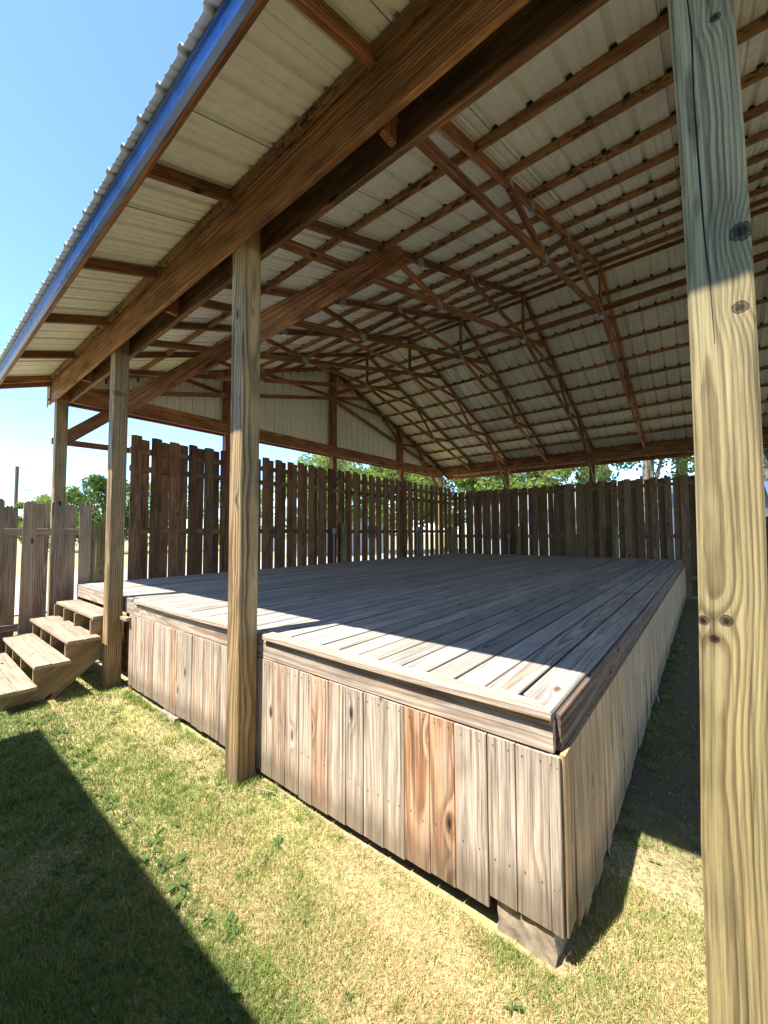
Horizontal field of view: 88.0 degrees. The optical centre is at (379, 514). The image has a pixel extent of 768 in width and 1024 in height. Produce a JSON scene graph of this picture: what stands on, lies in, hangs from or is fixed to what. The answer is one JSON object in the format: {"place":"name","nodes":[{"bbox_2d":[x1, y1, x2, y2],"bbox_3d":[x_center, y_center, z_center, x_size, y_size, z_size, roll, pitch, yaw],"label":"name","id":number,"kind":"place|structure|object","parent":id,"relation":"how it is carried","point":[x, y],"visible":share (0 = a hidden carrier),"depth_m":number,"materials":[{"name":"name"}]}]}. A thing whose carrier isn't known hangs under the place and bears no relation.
{"place":"outdoors","nodes":[
{"label":"outdoors","id":0,"kind":"place"},
{"bbox_2d":[14,547,466,614],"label":"gravel road","id":1,"kind":"structure","parent":0,"point":[17,591],"depth_m":14.76,"materials":[{"name":"grey gravel"}]},
{"bbox_2d":[0,0,694,534],"label":"sky","id":2,"kind":"structure","parent":0,"point":[76,76],"materials":[{"name":"blue"}]},
{"bbox_2d":[0,534,707,1023],"bbox_3d":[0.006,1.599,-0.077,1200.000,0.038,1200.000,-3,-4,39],"label":"ground","id":3,"kind":"structure","parent":0,"point":[486,916],"depth_m":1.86,"materials":[{"name":"green plant"}]},
{"bbox_2d":[14,466,31,506],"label":"utility pole","id":4,"kind":"object","parent":3,"relation":"on","point":[16,485],"visible":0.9,"depth_m":42.86,"materials":[{"name":"grey wood"}]},
{"bbox_2d":[14,494,50,548],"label":"tree","id":5,"kind":"object","parent":3,"relation":"on","point":[19,505],"visible":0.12,"depth_m":36.99,"materials":[{"name":"green plant"}]},
{"bbox_2d":[0,499,105,652],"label":"fence","id":6,"kind":"object","parent":3,"relation":"on","point":[35,531],"visible":0.65,"depth_m":5.21,"materials":[{"name":"brown wood"}]},
{"bbox_2d":[0,599,130,711],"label":"stairs","id":7,"kind":"structure","parent":3,"relation":"on","point":[56,654],"depth_m":4.13,"materials":[{"name":"brown wood"}]},
{"bbox_2d":[37,485,102,545],"bbox_3d":[-28.252,0.471,36.403,5.410,6.232,5.806,-3,-4,39],"label":"tree","id":8,"kind":"object","parent":3,"relation":"on","point":[44,496],"visible":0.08,"depth_m":35.42,"materials":[{"name":"green plant"}]},
{"bbox_2d":[65,474,129,535],"bbox_3d":[-23.199,0.051,32.983,5.574,6.691,5.564,0,-3,5],"label":"tree","id":9,"kind":"object","parent":3,"relation":"on","point":[96,484],"visible":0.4,"depth_m":31.59,"materials":[{"name":"green plant"}]},
{"bbox_2d":[125,478,203,545],"bbox_3d":[-20.742,-0.024,36.647,7.209,7.192,6.951,-2,-3,32],"label":"tree","id":10,"kind":"object","parent":3,"relation":"on","point":[127,515],"visible":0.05,"depth_m":34.74,"materials":[{"name":"green plant"}]},
{"bbox_2d":[160,709,179,724],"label":"concrete slab","id":11,"kind":"structure","parent":3,"relation":"on","point":[172,716],"depth_m":3.42,"materials":[{"name":"beige concrete"}]},
{"bbox_2d":[203,481,274,544],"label":"tree","id":12,"kind":"object","parent":3,"relation":"on","point":[261,509],"visible":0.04,"depth_m":40.67,"materials":[{"name":"green plant"}]},
{"bbox_2d":[51,435,453,616],"bbox_3d":[-0.991,0.529,9.705,0.736,3.191,10.950,-3,-4,42],"label":"tall fence","id":13,"kind":"object","parent":3,"relation":"on","point":[172,476],"visible":0.66,"depth_m":7.93,"materials":[{"name":"brown wood"}]},
{"bbox_2d":[332,528,336,562],"bbox_3d":[-1.032,1.036,9.162,0.105,1.425,0.085,-3,-4,39],"label":"outlet box","id":14,"kind":"object","parent":13,"relation":"attached to","point":[334,530],"visible":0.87,"depth_m":9.18,"materials":[{"name":"grey plastic"}]},
{"bbox_2d":[416,527,419,555],"bbox_3d":[1.147,1.126,11.810,0.105,1.485,0.085,-3,-4,39],"label":"outlet box","id":15,"kind":"object","parent":13,"relation":"attached to","point":[417,528],"visible":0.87,"depth_m":11.83,"materials":[{"name":"grey plastic"}]},
{"bbox_2d":[256,788,275,792],"bbox_3d":[-0.695,1.695,2.436,0.135,0.015,0.006,-1,-3,13],"label":"stick","id":16,"kind":"object","parent":3,"relation":"on","point":[266,790],"visible":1,"depth_m":2.43,"materials":[{"name":"brown wood"}]},
{"bbox_2d":[260,518,274,550],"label":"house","id":17,"kind":"structure","parent":3,"relation":"on","point":[261,534],"depth_m":36.84,"materials":[{"name":"white glass"}]},
{"bbox_2d":[271,453,368,554],"bbox_3d":[-5.036,-1.188,29.455,7.368,8.694,8.344,-3,-4,39],"label":"tree","id":18,"kind":"object","parent":3,"relation":"on","point":[321,461],"visible":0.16,"depth_m":28.90,"materials":[{"name":"green plant"}]},
{"bbox_2d":[285,506,389,554],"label":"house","id":19,"kind":"structure","parent":3,"relation":"on","point":[352,534],"depth_m":31.39,"materials":[{"name":"beige glass"}]},
{"bbox_2d":[0,675,699,1023],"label":"weeds","id":20,"kind":"object","parent":3,"relation":"on","point":[187,943],"visible":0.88,"depth_m":1.82,"materials":[{"name":"green plant"}]},
{"bbox_2d":[339,459,412,512],"bbox_3d":[-1.336,-1.327,33.457,8.885,9.340,7.530,0,-3,3],"label":"tree","id":21,"kind":"object","parent":3,"relation":"on","point":[361,468],"visible":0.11,"depth_m":32.16,"materials":[{"name":"green plant"}]},
{"bbox_2d":[76,553,686,938],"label":"deck","id":22,"kind":"structure","parent":3,"relation":"on","point":[537,651],"depth_m":2.25,"materials":[{"name":"brown wood"}]},
{"bbox_2d":[0,0,767,1023],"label":"pavilion","id":23,"kind":"structure","parent":3,"relation":"on","point":[440,240],"depth_m":2.80,"materials":[{"name":"brown wood"}]},
{"bbox_2d":[360,467,451,544],"bbox_3d":[1.964,-1.350,30.802,7.654,9.086,7.599,-3,-4,39],"label":"tree","id":24,"kind":"object","parent":3,"relation":"on","point":[424,480],"visible":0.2,"depth_m":29.43,"materials":[{"name":"green plant"}]},
{"bbox_2d":[396,473,465,549],"bbox_3d":[5.598,-1.649,35.805,7.861,10.138,8.921,-3,-4,39],"label":"tree","id":25,"kind":"object","parent":3,"relation":"on","point":[445,482],"visible":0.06,"depth_m":34.26,"materials":[{"name":"green plant"}]},
{"bbox_2d":[443,474,518,514],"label":"tree","id":26,"kind":"object","parent":3,"relation":"on","point":[476,484],"visible":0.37,"depth_m":30.15,"materials":[{"name":"green plant"}]},
{"bbox_2d":[497,900,566,968],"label":"footing block","id":27,"kind":"structure","parent":3,"relation":"on","point":[547,945],"depth_m":1.52,"materials":[{"name":"concrete"}]},
{"bbox_2d":[510,471,558,488],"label":"tree","id":28,"kind":"object","parent":3,"relation":"on","point":[533,477],"visible":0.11,"depth_m":34.45,"materials":[{"name":"green plant"}]},
{"bbox_2d":[520,467,610,491],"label":"tree","id":29,"kind":"object","parent":3,"relation":"on","point":[563,474],"visible":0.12,"depth_m":29.70,"materials":[{"name":"green plant"}]},
{"bbox_2d":[473,486,674,557],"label":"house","id":30,"kind":"structure","parent":3,"relation":"on","point":[575,512],"depth_m":26.18,"materials":[{"name":"beige glass"}]},
{"bbox_2d":[451,474,697,597],"bbox_3d":[5.410,0.640,11.224,7.678,3.065,0.283,-3,-4,39],"label":"tall fence","id":31,"kind":"object","parent":3,"relation":"on","point":[578,533],"visible":0.5,"depth_m":11.00,"materials":[{"name":"brown wood"}]},
{"bbox_2d":[571,462,634,498],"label":"tree","id":32,"kind":"object","parent":3,"relation":"on","point":[601,471],"visible":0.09,"depth_m":23.53,"materials":[{"name":"green plant"}]},
{"bbox_2d":[612,456,694,517],"bbox_3d":[13.524,-4.234,20.409,5.563,13.747,5.876,-3,-4,39],"label":"tree","id":33,"kind":"object","parent":3,"relation":"on","point":[647,467],"visible":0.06,"depth_m":19.72,"materials":[{"name":"green plant"}]},
{"bbox_2d":[658,457,694,480],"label":"tree","id":34,"kind":"object","parent":3,"relation":"on","point":[677,473],"visible":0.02,"depth_m":20.05,"materials":[{"name":"green plant"}]},
{"bbox_2d":[763,448,767,480],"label":"tree","id":35,"kind":"object","parent":3,"relation":"on","point":[765,456],"visible":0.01,"depth_m":15.43,"materials":[{"name":"green plant"}]},
{"bbox_2d":[766,516,767,575],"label":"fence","id":36,"kind":"object","parent":3,"relation":"on","point":[767,540],"visible":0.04,"depth_m":8.84,"materials":[{"name":"brown wood"}]},
{"bbox_2d":[764,480,767,507],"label":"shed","id":37,"kind":"structure","parent":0,"point":[766,492],"depth_m":13.04,"materials":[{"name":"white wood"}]}
]}

